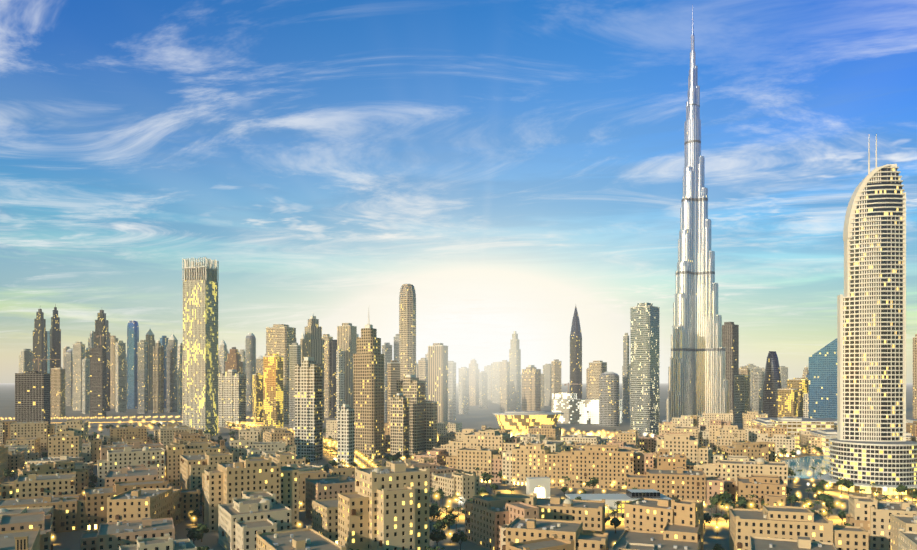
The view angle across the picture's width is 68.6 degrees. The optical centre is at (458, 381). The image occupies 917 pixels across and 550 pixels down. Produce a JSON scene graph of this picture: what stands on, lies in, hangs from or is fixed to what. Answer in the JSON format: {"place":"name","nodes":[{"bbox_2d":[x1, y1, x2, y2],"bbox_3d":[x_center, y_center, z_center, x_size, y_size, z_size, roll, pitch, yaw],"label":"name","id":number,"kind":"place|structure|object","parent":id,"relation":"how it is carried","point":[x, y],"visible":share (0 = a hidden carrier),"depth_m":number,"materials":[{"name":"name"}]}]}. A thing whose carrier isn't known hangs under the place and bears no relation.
{"place":"outdoors","nodes":[
{"label":"outdoors","id":0,"kind":"place"},
{"bbox_2d":[33,309,46,372],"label":"tower","id":1,"kind":"structure","parent":0,"point":[39,341],"depth_m":2332.50,"materials":[{"name":"grey metal"}]},
{"bbox_2d":[47,331,49,373],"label":"tower","id":2,"kind":"structure","parent":0,"point":[48,351],"depth_m":2537.47,"materials":[{"name":"glass"}]},
{"bbox_2d":[50,304,60,373],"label":"tower","id":3,"kind":"structure","parent":0,"point":[55,341],"depth_m":2386.24,"materials":[{"name":"grey metal"}]},
{"bbox_2d":[51,367,64,416],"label":"tower","id":4,"kind":"structure","parent":0,"point":[57,391],"depth_m":1721.42,"materials":[{"name":"white paint"}]},
{"bbox_2d":[64,352,72,405],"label":"tower","id":5,"kind":"structure","parent":0,"point":[68,362],"depth_m":2534.79,"materials":[{"name":"white paint"}]},
{"bbox_2d":[73,342,84,410],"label":"tower","id":6,"kind":"structure","parent":0,"point":[78,352],"depth_m":2126.20,"materials":[{"name":"white paint"}]},
{"bbox_2d":[82,358,89,413],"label":"tower","id":7,"kind":"structure","parent":0,"point":[85,385],"depth_m":1925.38,"materials":[{"name":"white paint"}]},
{"bbox_2d":[88,331,93,349],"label":"tower","id":8,"kind":"structure","parent":0,"point":[90,342],"depth_m":2431.53,"materials":[{"name":"white paint"}]},
{"bbox_2d":[90,335,105,417],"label":"tower","id":9,"kind":"structure","parent":0,"point":[98,381],"depth_m":1717.22,"materials":[{"name":"concrete"}]},
{"bbox_2d":[93,310,109,410],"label":"tower","id":10,"kind":"structure","parent":0,"point":[101,325],"depth_m":2074.54,"materials":[{"name":"grey metal"}]},
{"bbox_2d":[110,336,117,407],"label":"tower","id":11,"kind":"structure","parent":0,"point":[113,340],"depth_m":2326.88,"materials":[{"name":"white paint"}]},
{"bbox_2d":[115,341,125,411],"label":"tower","id":12,"kind":"structure","parent":0,"point":[120,376],"depth_m":2024.74,"materials":[{"name":"white paint"}]},
{"bbox_2d":[126,357,126,405],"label":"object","id":13,"kind":"object","parent":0,"point":[126,381],"visible":0.06,"depth_m":2517.27,"materials":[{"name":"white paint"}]},
{"bbox_2d":[127,321,138,408],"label":"tower","id":14,"kind":"structure","parent":0,"point":[132,359],"depth_m":2271.12,"materials":[{"name":"blue glass"}]},
{"bbox_2d":[138,340,147,413],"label":"tower","id":15,"kind":"structure","parent":0,"point":[142,376],"depth_m":1919.74,"materials":[{"name":"white paint"}]},
{"bbox_2d":[145,329,154,409],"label":"tower","id":16,"kind":"structure","parent":0,"point":[150,340],"depth_m":2169.95,"materials":[{"name":"white paint"}]},
{"bbox_2d":[153,341,163,412],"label":"tower","id":17,"kind":"structure","parent":0,"point":[158,377],"depth_m":1968.66,"materials":[{"name":"white paint"}]},
{"bbox_2d":[160,336,168,407],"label":"tower","id":18,"kind":"structure","parent":0,"point":[164,341],"depth_m":2376.51,"materials":[{"name":"glass"}]},
{"bbox_2d":[167,335,177,411],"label":"tower","id":19,"kind":"structure","parent":0,"point":[172,373],"depth_m":2014.09,"materials":[{"name":"white paint"}]},
{"bbox_2d":[177,343,182,414],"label":"tower","id":20,"kind":"structure","parent":0,"point":[179,376],"depth_m":1865.39,"materials":[{"name":"white paint"}]},
{"bbox_2d":[182,356,182,417],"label":"tower","id":21,"kind":"structure","parent":0,"point":[182,386],"depth_m":1716.47,"materials":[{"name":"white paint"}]},
{"bbox_2d":[182,257,218,435],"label":"tower","id":22,"kind":"structure","parent":0,"point":[200,347],"depth_m":1122.90,"materials":[{"name":"white paint"}]},
{"bbox_2d":[218,340,227,407],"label":"tower","id":23,"kind":"structure","parent":0,"point":[222,353],"depth_m":2315.35,"materials":[{"name":"white paint"}]},
{"bbox_2d":[225,347,242,373],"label":"tower","id":24,"kind":"structure","parent":0,"point":[233,362],"depth_m":1906.19,"materials":[{"name":"brown concrete"}]},
{"bbox_2d":[245,333,255,410],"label":"tower","id":25,"kind":"structure","parent":0,"point":[250,354],"depth_m":2106.05,"materials":[{"name":"white paint"}]},
{"bbox_2d":[289,343,300,428],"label":"tower","id":26,"kind":"structure","parent":0,"point":[294,353],"depth_m":1303.20,"materials":[{"name":"white paint"}]},
{"bbox_2d":[300,333,304,359],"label":"tower","id":27,"kind":"structure","parent":0,"point":[302,337],"depth_m":1908.58,"materials":[{"name":"white paint"}]},
{"bbox_2d":[295,357,322,461],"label":"tower","id":28,"kind":"structure","parent":0,"point":[308,405],"depth_m":766.48,"materials":[{"name":"white paint"}]},
{"bbox_2d":[302,315,323,421],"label":"tower","id":29,"kind":"structure","parent":0,"point":[313,343],"depth_m":1499.61,"materials":[{"name":"white paint"}]},
{"bbox_2d":[322,334,332,417],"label":"tower","id":30,"kind":"structure","parent":0,"point":[327,338],"depth_m":1698.60,"materials":[{"name":"white paint"}]},
{"bbox_2d":[336,349,344,419],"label":"tower","id":31,"kind":"structure","parent":0,"point":[340,377],"depth_m":1402.53,"materials":[{"name":"white paint"}]},
{"bbox_2d":[337,323,356,407],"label":"tower","id":32,"kind":"structure","parent":0,"point":[347,338],"depth_m":1592.12,"materials":[{"name":"white paint"}]},
{"bbox_2d":[382,343,391,422],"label":"tower","id":33,"kind":"structure","parent":0,"point":[387,350],"depth_m":1495.05,"materials":[{"name":"white paint"}]},
{"bbox_2d":[394,334,398,362],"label":"tower","id":34,"kind":"structure","parent":0,"point":[396,347],"depth_m":1698.16,"materials":[{"name":"grey glass"}]},
{"bbox_2d":[399,284,415,379],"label":"tower","id":35,"kind":"structure","parent":0,"point":[407,328],"depth_m":1141.25,"materials":[{"name":"white paint"}]},
{"bbox_2d":[418,358,427,400],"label":"tower","id":36,"kind":"structure","parent":0,"point":[422,368],"depth_m":1295.82,"materials":[{"name":"white paint"}]},
{"bbox_2d":[428,343,447,422],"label":"tower","id":37,"kind":"structure","parent":0,"point":[438,373],"depth_m":1142.31,"materials":[{"name":"white paint"}]},
{"bbox_2d":[51,421,845,528],"bbox_3d":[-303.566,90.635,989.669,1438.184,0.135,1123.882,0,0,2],"label":"boulevard road","id":38,"kind":"structure","parent":0,"point":[722,524],"depth_m":444.84,"materials":[{"name":"grey asphalt"}]},
{"bbox_2d":[448,361,455,419],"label":"tower","id":39,"kind":"structure","parent":0,"point":[451,390],"depth_m":1592.52,"materials":[{"name":"white paint"}]},
{"bbox_2d":[0,383,916,549],"bbox_3d":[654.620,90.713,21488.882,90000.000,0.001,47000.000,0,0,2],"label":"ground","id":40,"kind":"structure","parent":0,"point":[476,418],"depth_m":748.33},
{"bbox_2d":[19,355,20,372],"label":"skyscraper","id":41,"kind":"structure","parent":40,"relation":"on","point":[19,363],"depth_m":2870.64,"materials":[{"name":"white paint"}]},
{"bbox_2d":[21,349,32,372],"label":"skyscraper","id":42,"kind":"structure","parent":40,"relation":"on","point":[26,360],"depth_m":2395.87,"materials":[{"name":"white paint"}]},
{"bbox_2d":[15,358,59,424],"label":"building","id":43,"kind":"structure","parent":40,"relation":"on","point":[32,396],"depth_m":1259.65,"materials":[{"name":"concrete"}]},
{"bbox_2d":[63,346,71,368],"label":"skyscraper","id":44,"kind":"structure","parent":40,"relation":"on","point":[66,348],"depth_m":3511.43,"materials":[{"name":"white paint"}]},
{"bbox_2d":[85,348,89,357],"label":"skyscraper","id":45,"kind":"structure","parent":40,"relation":"on","point":[87,353],"depth_m":2405.18,"materials":[{"name":"white paint"}]},
{"bbox_2d":[219,370,245,426],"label":"tower","id":46,"kind":"structure","parent":40,"relation":"on","point":[232,396],"depth_m":1351.00,"materials":[{"name":"white paint"}]},
{"bbox_2d":[238,350,244,373],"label":"skyscraper","id":47,"kind":"structure","parent":40,"relation":"on","point":[242,352],"depth_m":2585.99,"materials":[{"name":"white paint"}]},
{"bbox_2d":[252,373,262,422],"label":"tower","id":48,"kind":"structure","parent":40,"relation":"on","point":[257,397],"depth_m":1508.00,"materials":[{"name":"yellow glass"}]},
{"bbox_2d":[256,355,262,373],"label":"skyscraper","id":49,"kind":"structure","parent":40,"relation":"on","point":[259,364],"depth_m":2759.96,"materials":[{"name":"white paint"}]},
{"bbox_2d":[263,354,283,427],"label":"tower","id":50,"kind":"structure","parent":40,"relation":"on","point":[273,389],"depth_m":1149.42,"materials":[{"name":"yellow glass"}]},
{"bbox_2d":[266,324,295,423],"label":"tower","id":51,"kind":"structure","parent":40,"relation":"on","point":[280,338],"depth_m":1439.80,"materials":[{"name":"concrete"},{"name":"glass"}]},
{"bbox_2d":[331,340,336,417],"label":"tower","id":52,"kind":"structure","parent":40,"relation":"on","point":[333,375],"depth_m":1699.28,"materials":[{"name":"brown concrete"}]},
{"bbox_2d":[338,404,353,467],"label":"tower","id":53,"kind":"structure","parent":40,"relation":"on","point":[346,432],"depth_m":698.63,"materials":[{"name":"white paint"}]},
{"bbox_2d":[353,312,383,459],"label":"tower","id":54,"kind":"structure","parent":40,"relation":"on","point":[368,382],"depth_m":791.96,"materials":[{"name":"white paint"}]},
{"bbox_2d":[338,462,429,549],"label":"midrise","id":55,"kind":"structure","parent":40,"relation":"on","point":[383,508],"depth_m":318.95,"materials":[{"name":"grey concrete"}]},
{"bbox_2d":[387,360,399,423],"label":"tower","id":56,"kind":"structure","parent":40,"relation":"on","point":[393,371],"depth_m":996.65,"materials":[{"name":"white paint"}]},
{"bbox_2d":[390,393,408,459],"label":"tower","id":57,"kind":"structure","parent":40,"relation":"on","point":[399,422],"depth_m":775.90,"materials":[{"name":"white paint"}]},
{"bbox_2d":[397,375,425,456],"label":"tower","id":58,"kind":"structure","parent":40,"relation":"on","point":[412,388],"depth_m":810.57,"materials":[{"name":"white paint"}]},
{"bbox_2d":[426,401,436,451],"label":"tower","id":59,"kind":"structure","parent":40,"relation":"on","point":[431,424],"depth_m":823.90,"materials":[{"name":"grey glass"}]},
{"bbox_2d":[9,417,906,543],"bbox_3d":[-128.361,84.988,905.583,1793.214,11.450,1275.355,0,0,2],"label":"street lamps","id":60,"kind":"object","parent":40,"relation":"on","point":[504,477],"depth_m":570.95,"materials":[{"name":"yellow"}]},
{"bbox_2d":[0,433,916,549],"bbox_3d":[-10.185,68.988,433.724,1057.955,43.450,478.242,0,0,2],"label":"buildings","id":61,"kind":"structure","parent":40,"relation":"on","point":[252,500],"depth_m":405.67,"materials":[{"name":"grey concrete"}]},
{"bbox_2d":[0,410,916,472],"bbox_3d":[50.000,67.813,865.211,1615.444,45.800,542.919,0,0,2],"label":"buildings","id":62,"kind":"structure","parent":40,"relation":"on","point":[24,442],"depth_m":820.00,"materials":[{"name":"grey concrete"}]},
{"bbox_2d":[4,421,916,549],"bbox_3d":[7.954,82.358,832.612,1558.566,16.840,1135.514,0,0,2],"label":"trees","id":63,"kind":"object","parent":40,"relation":"on","point":[723,499],"visible":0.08,"depth_m":476.08,"materials":[{"name":"green plant"}]},
{"bbox_2d":[469,359,479,405],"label":"skyscraper","id":64,"kind":"structure","parent":40,"relation":"on","point":[474,370],"depth_m":2599.18,"materials":[{"name":"white paint"}]},
{"bbox_2d":[484,365,490,399],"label":"skyscraper","id":65,"kind":"structure","parent":40,"relation":"on","point":[487,368],"depth_m":3378.68,"materials":[{"name":"white paint"}]},
{"bbox_2d":[491,362,494,400],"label":"skyscraper","id":66,"kind":"structure","parent":40,"relation":"on","point":[491,381],"depth_m":3290.61,"materials":[{"name":"white paint"}]},
{"bbox_2d":[492,362,499,402],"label":"skyscraper","id":67,"kind":"structure","parent":40,"relation":"on","point":[495,382],"depth_m":2848.19,"materials":[{"name":"white paint"}]},
{"bbox_2d":[493,411,563,435],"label":"building","id":68,"kind":"structure","parent":40,"relation":"on","point":[515,423],"depth_m":1116.59,"materials":[{"name":"yellow glass"}]},
{"bbox_2d":[526,477,549,497],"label":"gateway arch","id":69,"kind":"structure","parent":40,"relation":"on","point":[533,483],"depth_m":514.94,"materials":[{"name":"white paint"}]},
{"bbox_2d":[541,374,543,407],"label":"skyscraper","id":70,"kind":"structure","parent":40,"relation":"on","point":[542,390],"depth_m":2363.18,"materials":[{"name":"white paint"}]},
{"bbox_2d":[543,364,550,405],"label":"skyscraper","id":71,"kind":"structure","parent":40,"relation":"on","point":[547,382],"depth_m":2552.74,"materials":[{"name":"white paint"}]},
{"bbox_2d":[551,359,561,411],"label":"tower","id":72,"kind":"structure","parent":40,"relation":"on","point":[555,375],"depth_m":1684.70,"materials":[{"name":"white paint"}]},
{"bbox_2d":[586,367,588,398],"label":"skyscraper","id":73,"kind":"structure","parent":40,"relation":"on","point":[587,383],"depth_m":3463.87,"materials":[{"name":"white paint"}]},
{"bbox_2d":[565,489,671,513],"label":"pavilion","id":74,"kind":"structure","parent":40,"relation":"on","point":[630,495],"depth_m":467.02,"materials":[{"name":"white paint"}]},
{"bbox_2d":[622,364,629,400],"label":"skyscraper","id":75,"kind":"structure","parent":40,"relation":"on","point":[629,382],"depth_m":3278.10,"materials":[{"name":"white paint"}]},
{"bbox_2d":[662,4,728,423],"bbox_3d":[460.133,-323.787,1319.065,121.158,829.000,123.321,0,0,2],"label":"skyscraper","id":76,"kind":"structure","parent":40,"relation":"on","point":[698,384],"depth_m":1293.70,"materials":[{"name":"silver metal"}]},
{"bbox_2d":[744,364,755,409],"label":"skyscraper","id":77,"kind":"structure","parent":40,"relation":"on","point":[750,366],"depth_m":2158.07,"materials":[{"name":"white paint"}]},
{"bbox_2d":[779,366,787,388],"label":"skyscraper","id":78,"kind":"structure","parent":40,"relation":"on","point":[784,373],"depth_m":2721.08,"materials":[{"name":"white paint"}]},
{"bbox_2d":[802,366,808,377],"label":"skyscraper","id":79,"kind":"structure","parent":40,"relation":"on","point":[805,371],"depth_m":2633.65,"materials":[{"name":"white paint"}]},
{"bbox_2d":[809,338,836,418],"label":"tower","id":80,"kind":"structure","parent":40,"relation":"on","point":[823,382],"depth_m":1121.49,"materials":[{"name":"blue glass"}]},
{"bbox_2d":[751,417,916,455],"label":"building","id":81,"kind":"structure","parent":40,"relation":"on","point":[826,431],"depth_m":922.24,"materials":[{"name":"white paint"}]},
{"bbox_2d":[817,134,916,494],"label":"skyscraper","id":82,"kind":"structure","parent":40,"relation":"on","point":[869,444],"depth_m":565.16,"materials":[{"name":"white paint"}]},
{"bbox_2d":[0,0,916,382],"label":"sky","id":83,"kind":"structure","parent":0,"point":[518,165],"materials":[{"name":"blue"}]},
{"bbox_2d":[458,367,468,413],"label":"tower","id":84,"kind":"structure","parent":0,"point":[463,390],"depth_m":1891.63,"materials":[{"name":"white paint"}]},
{"bbox_2d":[479,371,486,408],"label":"tower","id":85,"kind":"structure","parent":0,"point":[482,389],"depth_m":2290.57,"materials":[{"name":"white paint"}]},
{"bbox_2d":[500,360,509,411],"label":"tower","id":86,"kind":"structure","parent":0,"point":[504,385],"depth_m":1889.10,"materials":[{"name":"white paint"}]},
{"bbox_2d":[509,331,520,410],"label":"tower","id":87,"kind":"structure","parent":0,"point":[515,373],"depth_m":1984.96,"materials":[{"name":"white paint"}]},
{"bbox_2d":[522,365,540,410],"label":"tower","id":88,"kind":"structure","parent":0,"point":[531,387],"depth_m":1484.36,"materials":[{"name":"white paint"}]},
{"bbox_2d":[552,383,576,411],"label":"building","id":89,"kind":"structure","parent":0,"point":[564,395],"depth_m":1676.62,"materials":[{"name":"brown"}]},
{"bbox_2d":[570,306,581,398],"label":"tower","id":90,"kind":"structure","parent":0,"point":[575,360],"depth_m":1778.86,"materials":[{"name":"grey glass"}]},
{"bbox_2d":[334,436,829,479],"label":"burj lake water","id":91,"kind":"structure","parent":0,"point":[805,463],"depth_m":739.02,"materials":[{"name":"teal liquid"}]},
{"bbox_2d":[554,399,621,423],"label":"low-rise building","id":92,"kind":"structure","parent":0,"point":[580,411],"depth_m":1464.15,"materials":[{"name":"white paint"}]},
{"bbox_2d":[589,361,606,398],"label":"tower","id":93,"kind":"structure","parent":0,"point":[597,369],"depth_m":1579.62,"materials":[{"name":"white paint"}]},
{"bbox_2d":[599,372,618,426],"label":"tower","id":94,"kind":"structure","parent":0,"point":[609,399],"depth_m":1372.90,"materials":[{"name":"white paint"}]},
{"bbox_2d":[623,333,628,417],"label":"tower","id":95,"kind":"structure","parent":0,"point":[626,375],"depth_m":1682.52,"materials":[{"name":"white paint"}]},
{"bbox_2d":[630,303,659,433],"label":"tower","id":96,"kind":"structure","parent":0,"point":[644,367],"depth_m":1174.57,"materials":[{"name":"grey glass"}]},
{"bbox_2d":[722,322,738,418],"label":"tower","id":97,"kind":"structure","parent":0,"point":[730,337],"depth_m":1662.91,"materials":[{"name":"concrete"}]},
{"bbox_2d":[734,374,748,422],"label":"tower","id":98,"kind":"structure","parent":0,"point":[740,394],"depth_m":1473.33,"materials":[{"name":"grey glass"}]},
{"bbox_2d":[741,368,750,411],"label":"tower","id":99,"kind":"structure","parent":0,"point":[745,371],"depth_m":1867.81,"materials":[{"name":"white paint"}]},
{"bbox_2d":[752,367,761,411],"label":"tower","id":100,"kind":"structure","parent":0,"point":[756,369],"depth_m":1972.62,"materials":[{"name":"white paint"}]},
{"bbox_2d":[754,372,764,413],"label":"tower","id":101,"kind":"structure","parent":0,"point":[758,388],"depth_m":1617.16,"materials":[{"name":"white paint"}]},
{"bbox_2d":[762,351,781,417],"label":"tower","id":102,"kind":"structure","parent":0,"point":[772,382],"depth_m":1318.80,"materials":[{"name":"black glass"}]},
{"bbox_2d":[778,388,797,416],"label":"building","id":103,"kind":"structure","parent":0,"point":[787,402],"depth_m":1271.98,"materials":[{"name":"yellow glass"}]},
{"bbox_2d":[787,378,808,416],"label":"tower","id":104,"kind":"structure","parent":0,"point":[801,385],"depth_m":1462.49,"materials":[{"name":"yellow glass"}]},
{"bbox_2d":[803,393,808,417],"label":"tower","id":105,"kind":"structure","parent":0,"point":[805,405],"depth_m":1229.39,"materials":[{"name":"white paint"}]},
{"bbox_2d":[913,334,916,417],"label":"tower","id":106,"kind":"structure","parent":0,"point":[915,377],"depth_m":1467.80,"materials":[{"name":"white paint"}]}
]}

